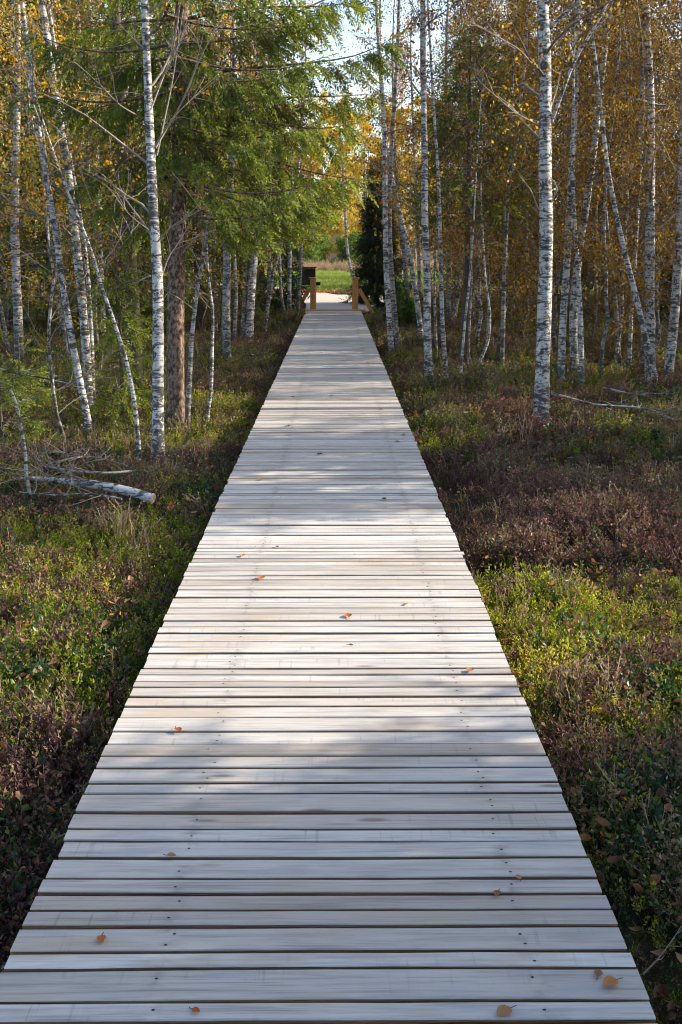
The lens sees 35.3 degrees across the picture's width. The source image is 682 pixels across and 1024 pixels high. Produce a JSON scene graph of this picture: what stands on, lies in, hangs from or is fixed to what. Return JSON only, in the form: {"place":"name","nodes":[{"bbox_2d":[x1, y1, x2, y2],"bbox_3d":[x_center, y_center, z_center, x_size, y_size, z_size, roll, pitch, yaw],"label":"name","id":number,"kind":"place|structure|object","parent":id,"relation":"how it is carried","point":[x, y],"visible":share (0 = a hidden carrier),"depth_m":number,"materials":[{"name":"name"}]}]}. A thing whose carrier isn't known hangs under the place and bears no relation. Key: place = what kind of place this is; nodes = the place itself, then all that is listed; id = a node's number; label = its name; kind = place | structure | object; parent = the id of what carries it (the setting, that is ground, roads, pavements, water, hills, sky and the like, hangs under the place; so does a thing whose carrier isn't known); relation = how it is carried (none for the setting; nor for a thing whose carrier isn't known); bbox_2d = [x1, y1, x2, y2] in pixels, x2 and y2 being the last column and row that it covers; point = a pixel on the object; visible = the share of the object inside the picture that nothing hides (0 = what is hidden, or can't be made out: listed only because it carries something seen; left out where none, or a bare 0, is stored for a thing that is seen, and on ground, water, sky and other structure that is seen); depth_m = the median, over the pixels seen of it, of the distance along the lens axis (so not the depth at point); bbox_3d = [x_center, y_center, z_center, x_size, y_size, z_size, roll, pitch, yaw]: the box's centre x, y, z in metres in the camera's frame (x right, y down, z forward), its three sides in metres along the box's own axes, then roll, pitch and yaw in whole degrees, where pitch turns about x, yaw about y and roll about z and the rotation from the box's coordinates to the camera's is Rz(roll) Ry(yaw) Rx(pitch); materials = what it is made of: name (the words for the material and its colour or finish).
{"place":"outdoors","nodes":[
{"label":"outdoors","id":0,"kind":"place"},
{"bbox_2d":[206,281,383,311],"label":"gravel path","id":1,"kind":"structure","parent":0,"point":[327,301],"depth_m":34.51,"materials":[{"name":"gravel"}]},
{"bbox_2d":[0,0,680,229],"label":"sky","id":2,"kind":"structure","parent":0,"point":[385,29],"materials":[{"name":"white"}]},
{"bbox_2d":[0,230,681,1023],"bbox_3d":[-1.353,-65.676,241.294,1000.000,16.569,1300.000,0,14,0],"label":"ground","id":3,"kind":"structure","parent":0,"point":[648,948],"depth_m":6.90,"materials":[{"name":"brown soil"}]},
{"bbox_2d":[9,389,50,494],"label":"dead sapling","id":4,"kind":"object","parent":3,"relation":"on","point":[27,484],"visible":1,"depth_m":8.55,"materials":[{"name":"grey wood"}]},
{"bbox_2d":[0,355,65,454],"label":"spruce sapling","id":5,"kind":"object","parent":3,"relation":"on","point":[32,422],"visible":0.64,"depth_m":10.58,"materials":[{"name":"green plant"}]},
{"bbox_2d":[0,336,68,416],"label":"spruce sapling","id":6,"kind":"object","parent":3,"relation":"on","point":[39,396],"visible":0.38,"depth_m":12.78,"materials":[{"name":"green plant"}]},
{"bbox_2d":[0,175,68,302],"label":"birch tree","id":7,"kind":"object","parent":3,"relation":"on","point":[42,205],"visible":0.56,"depth_m":16.88,"materials":[{"name":"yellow plant"}]},
{"bbox_2d":[0,0,108,370],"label":"birch tree","id":8,"kind":"object","parent":3,"relation":"on","point":[17,308],"visible":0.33,"depth_m":17.18,"materials":[{"name":"grey plant"}]},
{"bbox_2d":[4,0,135,416],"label":"birch tree","id":9,"kind":"object","parent":3,"relation":"on","point":[90,318],"visible":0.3,"depth_m":12.68,"materials":[{"name":"white plant"}]},
{"bbox_2d":[19,0,123,331],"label":"spruce tree","id":10,"kind":"object","parent":3,"relation":"on","point":[84,176],"visible":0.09,"depth_m":23.40,"materials":[{"name":"green plant"}]},
{"bbox_2d":[0,0,144,361],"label":"birch tree","id":11,"kind":"object","parent":3,"relation":"on","point":[63,249],"visible":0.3,"depth_m":17.27,"materials":[{"name":"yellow plant"}]},
{"bbox_2d":[0,0,145,327],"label":"spruce tree","id":12,"kind":"object","parent":3,"relation":"on","point":[37,309],"visible":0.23,"depth_m":23.02,"materials":[{"name":"green plant"}]},
{"bbox_2d":[0,0,146,435],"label":"birch tree","id":13,"kind":"object","parent":3,"relation":"on","point":[59,254],"visible":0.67,"depth_m":11.80,"materials":[{"name":"white plant"}]},
{"bbox_2d":[0,0,149,441],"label":"sapling","id":14,"kind":"object","parent":3,"relation":"on","point":[49,351],"visible":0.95,"depth_m":10.60,"materials":[{"name":"plant"}]},
{"bbox_2d":[2,22,153,459],"bbox_3d":[-2.456,-2.587,10.362,1.818,4.162,0.863,8,16,28],"label":"birch sapling","id":15,"kind":"object","parent":3,"relation":"on","point":[135,411],"visible":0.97,"depth_m":10.28,"materials":[{"name":"white plant"}]},
{"bbox_2d":[0,0,159,416],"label":"birch tree","id":16,"kind":"object","parent":3,"relation":"on","point":[83,319],"visible":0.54,"depth_m":12.49,"materials":[{"name":"white plant"}]},
{"bbox_2d":[21,0,139,343],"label":"birch tree","id":17,"kind":"object","parent":3,"relation":"on","point":[94,312],"visible":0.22,"depth_m":19.72,"materials":[{"name":"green plant"}]},
{"bbox_2d":[19,475,155,503],"bbox_3d":[-2.057,-0.200,8.352,1.396,0.156,0.407,11,17,37],"label":"fallen log","id":18,"kind":"object","parent":3,"relation":"on","point":[142,495],"visible":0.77,"depth_m":8.13,"materials":[{"name":"grey wood"}]},
{"bbox_2d":[45,0,145,343],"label":"birch tree","id":19,"kind":"object","parent":3,"relation":"on","point":[101,293],"visible":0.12,"depth_m":21.42,"materials":[{"name":"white plant"}]},
{"bbox_2d":[60,249,166,430],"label":"spruce sapling","id":20,"kind":"object","parent":3,"relation":"on","point":[121,393],"visible":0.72,"depth_m":12.13,"materials":[{"name":"green plant"}]},
{"bbox_2d":[45,0,191,306],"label":"birch tree","id":21,"kind":"object","parent":3,"relation":"on","point":[113,158],"visible":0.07,"depth_m":22.93,"materials":[{"name":"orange plant"}]},
{"bbox_2d":[85,492,163,548],"bbox_3d":[-1.454,0.055,7.187,0.549,0.385,0.302,8,16,30],"label":"dry plant","id":22,"kind":"object","parent":3,"relation":"on","point":[120,522],"visible":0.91,"depth_m":7.18,"materials":[{"name":"brown plant"}]},
{"bbox_2d":[25,0,232,375],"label":"spruce tree","id":23,"kind":"object","parent":3,"relation":"on","point":[128,265],"visible":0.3,"depth_m":14.21,"materials":[{"name":"green plant"}]},
{"bbox_2d":[0,0,258,460],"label":"birch tree","id":24,"kind":"object","parent":3,"relation":"on","point":[158,439],"visible":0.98,"depth_m":10.10,"materials":[{"name":"white plant"}]},
{"bbox_2d":[79,1,217,316],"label":"spruce tree","id":25,"kind":"object","parent":3,"relation":"on","point":[137,27],"visible":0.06,"depth_m":27.75,"materials":[{"name":"green plant"}]},
{"bbox_2d":[117,7,256,436],"bbox_3d":[-1.479,-3.073,11.377,0.909,4.586,2.158,7,15,26],"label":"birch sapling","id":26,"kind":"object","parent":3,"relation":"on","point":[189,374],"visible":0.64,"depth_m":11.52,"materials":[{"name":"grey plant"}]},
{"bbox_2d":[111,0,281,335],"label":"spruce tree","id":27,"kind":"object","parent":3,"relation":"on","point":[201,308],"visible":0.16,"depth_m":23.21,"materials":[{"name":"green plant"}]},
{"bbox_2d":[165,103,239,421],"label":"birch sapling","id":28,"kind":"object","parent":3,"relation":"on","point":[212,351],"visible":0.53,"depth_m":11.97,"materials":[{"name":"white plant"}]},
{"bbox_2d":[6,0,408,432],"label":"spruce tree","id":29,"kind":"object","parent":3,"relation":"on","point":[176,149],"visible":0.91,"depth_m":11.29,"materials":[{"name":"green plant"}]},
{"bbox_2d":[139,0,278,331],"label":"birch tree","id":30,"kind":"object","parent":3,"relation":"on","point":[210,261],"visible":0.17,"depth_m":22.19,"materials":[{"name":"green plant"}]},
{"bbox_2d":[193,0,249,339],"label":"birch tree","id":31,"kind":"object","parent":3,"relation":"on","point":[235,303],"visible":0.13,"depth_m":22.20,"materials":[{"name":"grey plant"}]},
{"bbox_2d":[200,0,295,367],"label":"birch tree","id":32,"kind":"object","parent":3,"relation":"on","point":[226,297],"visible":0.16,"depth_m":17.88,"materials":[{"name":"grey plant"}]},
{"bbox_2d":[212,0,292,336],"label":"birch tree","id":33,"kind":"object","parent":3,"relation":"on","point":[243,313],"visible":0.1,"depth_m":22.84,"materials":[{"name":"grey plant"}]},
{"bbox_2d":[225,0,282,338],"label":"birch tree","id":34,"kind":"object","parent":3,"relation":"on","point":[249,323],"visible":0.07,"depth_m":22.83,"materials":[{"name":"white plant"}]},
{"bbox_2d":[202,13,311,313],"bbox_3d":[-2.476,-9.361,30.128,3.554,8.716,3.824,-5,15,-19],"label":"spruce tree","id":35,"kind":"object","parent":3,"relation":"on","point":[294,288],"visible":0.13,"depth_m":30.23,"materials":[{"name":"green plant"}]},
{"bbox_2d":[262,0,344,332],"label":"birch tree","id":36,"kind":"object","parent":3,"relation":"on","point":[271,285],"visible":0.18,"depth_m":24.20,"materials":[{"name":"white plant"}]},
{"bbox_2d":[283,1,327,313],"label":"birch tree","id":37,"kind":"object","parent":3,"relation":"on","point":[299,276],"visible":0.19,"depth_m":29.65,"materials":[{"name":"grey plant"}]},
{"bbox_2d":[304,88,349,260],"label":"birch tree","id":38,"kind":"object","parent":3,"relation":"on","point":[339,231],"visible":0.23,"depth_m":90.76,"materials":[{"name":"yellow plant"}]},
{"bbox_2d":[0,309,657,1023],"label":"boardwalk","id":39,"kind":"structure","parent":3,"relation":"on","point":[360,815],"depth_m":3.42,"materials":[{"name":"grey wood"}]},
{"bbox_2d":[0,271,681,1023],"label":"heather","id":40,"kind":"object","parent":3,"relation":"on","point":[614,499],"visible":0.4,"depth_m":7.45,"materials":[{"name":"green plant"}]},
{"bbox_2d":[0,277,681,1011],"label":"green heath","id":41,"kind":"object","parent":3,"relation":"on","point":[178,559],"visible":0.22,"depth_m":6.06,"materials":[{"name":"green plant"}]},
{"bbox_2d":[0,273,681,1023],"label":"bilberry","id":42,"kind":"object","parent":3,"relation":"on","point":[656,807],"visible":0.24,"depth_m":5.09,"materials":[{"name":"green plant"}]},
{"bbox_2d":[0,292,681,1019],"bbox_3d":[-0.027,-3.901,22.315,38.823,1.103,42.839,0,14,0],"label":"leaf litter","id":43,"kind":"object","parent":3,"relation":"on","point":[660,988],"visible":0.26,"depth_m":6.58,"materials":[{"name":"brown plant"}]},
{"bbox_2d":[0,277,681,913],"bbox_3d":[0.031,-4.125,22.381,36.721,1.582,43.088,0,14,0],"label":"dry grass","id":44,"kind":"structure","parent":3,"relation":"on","point":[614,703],"depth_m":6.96,"materials":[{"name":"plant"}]},
{"bbox_2d":[318,91,363,258],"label":"birch tree","id":45,"kind":"object","parent":3,"relation":"on","point":[328,165],"visible":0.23,"depth_m":94.42,"materials":[{"name":"yellow plant"}]},
{"bbox_2d":[324,101,381,243],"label":"birch tree","id":46,"kind":"object","parent":3,"relation":"on","point":[351,219],"visible":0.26,"depth_m":96.43,"materials":[{"name":"yellow plant"}]},
{"bbox_2d":[314,0,431,353],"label":"birch tree","id":47,"kind":"object","parent":3,"relation":"on","point":[386,267],"visible":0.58,"depth_m":20.05,"materials":[{"name":"white plant"}]},
{"bbox_2d":[338,156,411,306],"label":"spruce tree","id":48,"kind":"object","parent":3,"relation":"on","point":[369,273],"visible":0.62,"depth_m":33.16,"materials":[{"name":"green plant"}]},
{"bbox_2d":[346,0,423,341],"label":"birch tree","id":49,"kind":"object","parent":3,"relation":"on","point":[414,286],"visible":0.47,"depth_m":22.57,"materials":[{"name":"white plant"}]},
{"bbox_2d":[356,40,422,262],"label":"birch tree","id":50,"kind":"object","parent":3,"relation":"on","point":[400,100],"visible":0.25,"depth_m":44.61,"materials":[{"name":"orange plant"}]},
{"bbox_2d":[342,0,438,349],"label":"birch tree","id":51,"kind":"object","parent":3,"relation":"on","point":[392,279],"visible":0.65,"depth_m":20.42,"materials":[{"name":"grey plant"}]},
{"bbox_2d":[360,2,432,298],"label":"birch tree","id":52,"kind":"object","parent":3,"relation":"on","point":[403,246],"visible":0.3,"depth_m":30.35,"materials":[{"name":"grey plant"}]},
{"bbox_2d":[368,279,437,327],"bbox_3d":[1.614,-5.062,26.270,1.571,1.318,1.468,6,15,23],"label":"shrub","id":53,"kind":"object","parent":3,"relation":"on","point":[406,312],"visible":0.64,"depth_m":26.11,"materials":[{"name":"green plant"}]},
{"bbox_2d":[377,0,454,307],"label":"birch tree","id":54,"kind":"object","parent":3,"relation":"on","point":[418,254],"visible":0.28,"depth_m":27.17,"materials":[{"name":"white plant"}]},
{"bbox_2d":[341,0,493,380],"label":"birch tree","id":55,"kind":"object","parent":3,"relation":"on","point":[428,361],"visible":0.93,"depth_m":15.53,"materials":[{"name":"white plant"}]},
{"bbox_2d":[396,94,441,260],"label":"birch tree","id":56,"kind":"object","parent":3,"relation":"on","point":[412,181],"visible":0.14,"depth_m":87.91,"materials":[{"name":"orange plant"}]},
{"bbox_2d":[396,0,467,329],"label":"birch tree","id":57,"kind":"object","parent":3,"relation":"on","point":[448,310],"visible":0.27,"depth_m":25.89,"materials":[{"name":"grey plant"}]},
{"bbox_2d":[406,81,462,356],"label":"birch sapling","id":58,"kind":"object","parent":3,"relation":"on","point":[434,300],"visible":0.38,"depth_m":18.50,"materials":[{"name":"grey plant"}]},
{"bbox_2d":[382,24,513,290],"bbox_3d":[3.203,-9.774,30.333,4.118,8.140,3.537,1,14,4],"label":"birch tree","id":59,"kind":"object","parent":3,"relation":"on","point":[433,165],"visible":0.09,"depth_m":30.20,"materials":[{"name":"brown plant"}]},
{"bbox_2d":[377,0,538,332],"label":"birch tree","id":60,"kind":"object","parent":3,"relation":"on","point":[444,108],"visible":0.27,"depth_m":19.66,"materials":[{"name":"brown plant"}]},
{"bbox_2d":[385,0,532,383],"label":"birch tree","id":61,"kind":"object","parent":3,"relation":"on","point":[442,327],"visible":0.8,"depth_m":15.66,"materials":[{"name":"white plant"}]},
{"bbox_2d":[404,0,521,303],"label":"birch tree","id":62,"kind":"object","parent":3,"relation":"on","point":[457,19],"visible":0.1,"depth_m":24.48,"materials":[{"name":"orange plant"}]},
{"bbox_2d":[389,9,538,357],"bbox_3d":[2.055,-5.230,17.649,2.564,5.513,2.768,0,14,0],"label":"birch tree","id":63,"kind":"object","parent":3,"relation":"on","point":[441,118],"visible":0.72,"depth_m":17.26,"materials":[{"name":"orange plant"}]},
{"bbox_2d":[410,0,529,308],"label":"birch tree","id":64,"kind":"object","parent":3,"relation":"on","point":[457,37],"visible":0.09,"depth_m":25.93,"materials":[{"name":"orange plant"}]},
{"bbox_2d":[376,0,568,328],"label":"birch tree","id":65,"kind":"object","parent":3,"relation":"on","point":[473,304],"visible":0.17,"depth_m":23.19,"materials":[{"name":"orange plant"}]},
{"bbox_2d":[441,42,508,372],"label":"birch sapling","id":66,"kind":"object","parent":3,"relation":"on","point":[489,311],"visible":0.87,"depth_m":16.82,"materials":[{"name":"white plant"}]},
{"bbox_2d":[435,53,514,364],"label":"birch sapling","id":67,"kind":"object","parent":3,"relation":"on","point":[470,237],"visible":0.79,"depth_m":16.97,"materials":[{"name":"grey plant"}]},
{"bbox_2d":[451,24,524,388],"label":"birch sapling","id":68,"kind":"object","parent":3,"relation":"on","point":[468,288],"visible":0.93,"depth_m":15.40,"materials":[{"name":"white plant"}]},
{"bbox_2d":[417,0,559,347],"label":"birch tree","id":69,"kind":"object","parent":3,"relation":"on","point":[479,305],"visible":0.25,"depth_m":20.94,"materials":[{"name":"brown plant"}]},
{"bbox_2d":[418,0,562,367],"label":"birch tree","id":70,"kind":"object","parent":3,"relation":"on","point":[502,339],"visible":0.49,"depth_m":17.18,"materials":[{"name":"grey plant"}]},
{"bbox_2d":[429,0,557,342],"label":"birch tree","id":71,"kind":"object","parent":3,"relation":"on","point":[487,316],"visible":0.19,"depth_m":22.53,"materials":[{"name":"orange plant"}]},
{"bbox_2d":[438,0,597,358],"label":"birch tree","id":72,"kind":"object","parent":3,"relation":"on","point":[510,178],"visible":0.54,"depth_m":16.90,"materials":[{"name":"orange plant"}]},
{"bbox_2d":[472,0,564,322],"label":"birch tree","id":73,"kind":"object","parent":3,"relation":"on","point":[512,310],"visible":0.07,"depth_m":27.02,"materials":[{"name":"brown plant"}]},
{"bbox_2d":[478,11,591,322],"bbox_3d":[4.468,-8.109,25.569,3.961,7.386,3.418,12,18,41],"label":"birch tree","id":74,"kind":"object","parent":3,"relation":"on","point":[534,190],"visible":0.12,"depth_m":25.47,"materials":[{"name":"brown plant"}]},
{"bbox_2d":[448,0,634,355],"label":"birch tree","id":75,"kind":"object","parent":3,"relation":"on","point":[531,153],"visible":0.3,"depth_m":18.61,"materials":[{"name":"orange plant"}]},
{"bbox_2d":[459,0,635,425],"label":"birch tree","id":76,"kind":"object","parent":3,"relation":"on","point":[543,344],"visible":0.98,"depth_m":11.86,"materials":[{"name":"white plant"}]},
{"bbox_2d":[496,16,603,306],"bbox_3d":[5.358,-8.923,27.869,3.698,7.969,3.179,6,15,24],"label":"birch tree","id":77,"kind":"object","parent":3,"relation":"on","point":[557,170],"visible":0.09,"depth_m":27.53,"materials":[{"name":"brown plant"}]},
{"bbox_2d":[514,0,611,286],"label":"birch tree","id":78,"kind":"object","parent":3,"relation":"on","point":[563,121],"visible":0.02,"depth_m":44.85,"materials":[{"name":"green plant"}]},
{"bbox_2d":[496,0,633,349],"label":"birch tree","id":79,"kind":"object","parent":3,"relation":"on","point":[559,267],"visible":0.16,"depth_m":20.68,"materials":[{"name":"orange plant"}]},
{"bbox_2d":[532,0,646,385],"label":"birch tree","id":80,"kind":"object","parent":3,"relation":"on","point":[563,317],"visible":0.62,"depth_m":15.80,"materials":[{"name":"white plant"}]},
{"bbox_2d":[525,0,662,389],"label":"birch tree","id":81,"kind":"object","parent":3,"relation":"on","point":[580,328],"visible":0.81,"depth_m":15.26,"materials":[{"name":"white plant"}]},
{"bbox_2d":[542,652,651,716],"bbox_3d":[1.131,0.757,4.692,0.481,0.303,0.305,5,15,21],"label":"dry plant","id":82,"kind":"object","parent":3,"relation":"on","point":[598,686],"visible":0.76,"depth_m":4.69,"materials":[{"name":"brown plant"}]},
{"bbox_2d":[554,2,639,316],"bbox_3d":[6.652,-10.198,28.323,2.940,10.110,3.856,0,13,4],"label":"birch tree","id":83,"kind":"object","parent":3,"relation":"on","point":[589,272],"visible":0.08,"depth_m":28.59,"materials":[{"name":"orange plant"}]},
{"bbox_2d":[552,0,642,374],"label":"birch tree","id":84,"kind":"object","parent":3,"relation":"on","point":[573,325],"visible":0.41,"depth_m":16.52,"materials":[{"name":"white plant"}]},
{"bbox_2d":[571,612,632,644],"bbox_3d":[1.307,0.634,5.458,0.339,0.249,0.274,10,17,35],"label":"dry plant","id":85,"kind":"object","parent":3,"relation":"on","point":[580,623],"visible":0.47,"depth_m":5.48,"materials":[{"name":"green plant"}]},
{"bbox_2d":[522,0,681,379],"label":"birch tree","id":86,"kind":"object","parent":3,"relation":"on","point":[604,256],"visible":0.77,"depth_m":15.21,"materials":[{"name":"orange plant"}]},
{"bbox_2d":[536,1,678,341],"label":"birch tree","id":87,"kind":"object","parent":3,"relation":"on","point":[677,130],"visible":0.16,"depth_m":20.50,"materials":[{"name":"orange plant"}]},
{"bbox_2d":[536,0,681,376],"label":"birch tree","id":88,"kind":"object","parent":3,"relation":"on","point":[666,201],"visible":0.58,"depth_m":15.91,"materials":[{"name":"orange plant"}]},
{"bbox_2d":[556,1,666,361],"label":"birch tree","id":89,"kind":"object","parent":3,"relation":"on","point":[614,297],"visible":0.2,"depth_m":18.05,"materials":[{"name":"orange plant"}]},
{"bbox_2d":[553,0,670,303],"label":"birch tree","id":90,"kind":"object","parent":3,"relation":"on","point":[587,74],"visible":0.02,"depth_m":32.80,"materials":[{"name":"orange plant"}]},
{"bbox_2d":[565,0,664,392],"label":"birch tree","id":91,"kind":"object","parent":3,"relation":"on","point":[646,341],"visible":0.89,"depth_m":14.92,"materials":[{"name":"white plant"}]},
{"bbox_2d":[551,0,681,361],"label":"birch tree","id":92,"kind":"object","parent":3,"relation":"on","point":[623,269],"visible":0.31,"depth_m":17.45,"materials":[{"name":"brown plant"}]},
{"bbox_2d":[571,0,680,345],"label":"birch tree","id":93,"kind":"object","parent":3,"relation":"on","point":[658,332],"visible":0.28,"depth_m":19.25,"materials":[{"name":"orange plant"}]},
{"bbox_2d":[579,1,680,367],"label":"birch tree","id":94,"kind":"object","parent":3,"relation":"on","point":[629,356],"visible":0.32,"depth_m":17.20,"materials":[{"name":"white plant"}]},
{"bbox_2d":[591,0,679,388],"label":"birch tree","id":95,"kind":"object","parent":3,"relation":"on","point":[649,311],"visible":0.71,"depth_m":15.83,"materials":[{"name":"white plant"}]},
{"bbox_2d":[609,9,680,323],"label":"birch tree","id":96,"kind":"object","parent":3,"relation":"on","point":[661,285],"visible":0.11,"depth_m":23.02,"materials":[{"name":"orange plant"}]},
{"bbox_2d":[613,0,681,383],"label":"birch tree","id":97,"kind":"object","parent":3,"relation":"on","point":[671,342],"visible":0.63,"depth_m":15.76,"materials":[{"name":"white plant"}]},
{"bbox_2d":[629,105,681,354],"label":"sapling","id":98,"kind":"object","parent":3,"relation":"on","point":[660,214],"visible":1,"depth_m":14.00,"materials":[{"name":"plant"}]},
{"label":"meadow","id":99,"kind":"structure","parent":0,"visible":0},
{"bbox_2d":[150,256,482,271],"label":"tall dry grass","id":100,"kind":"structure","parent":99,"relation":"on","point":[330,265],"depth_m":77.83,"materials":[{"name":"plant"}]},
{"bbox_2d":[29,268,609,292],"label":"meadow grass","id":101,"kind":"structure","parent":99,"relation":"on","point":[333,280],"depth_m":55.15,"materials":[{"name":"plant"}]},
{"bbox_2d":[326,70,366,276],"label":"birch tree","id":102,"kind":"object","parent":99,"relation":"on","point":[346,229],"visible":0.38,"depth_m":43.93,"materials":[{"name":"yellow plant"}]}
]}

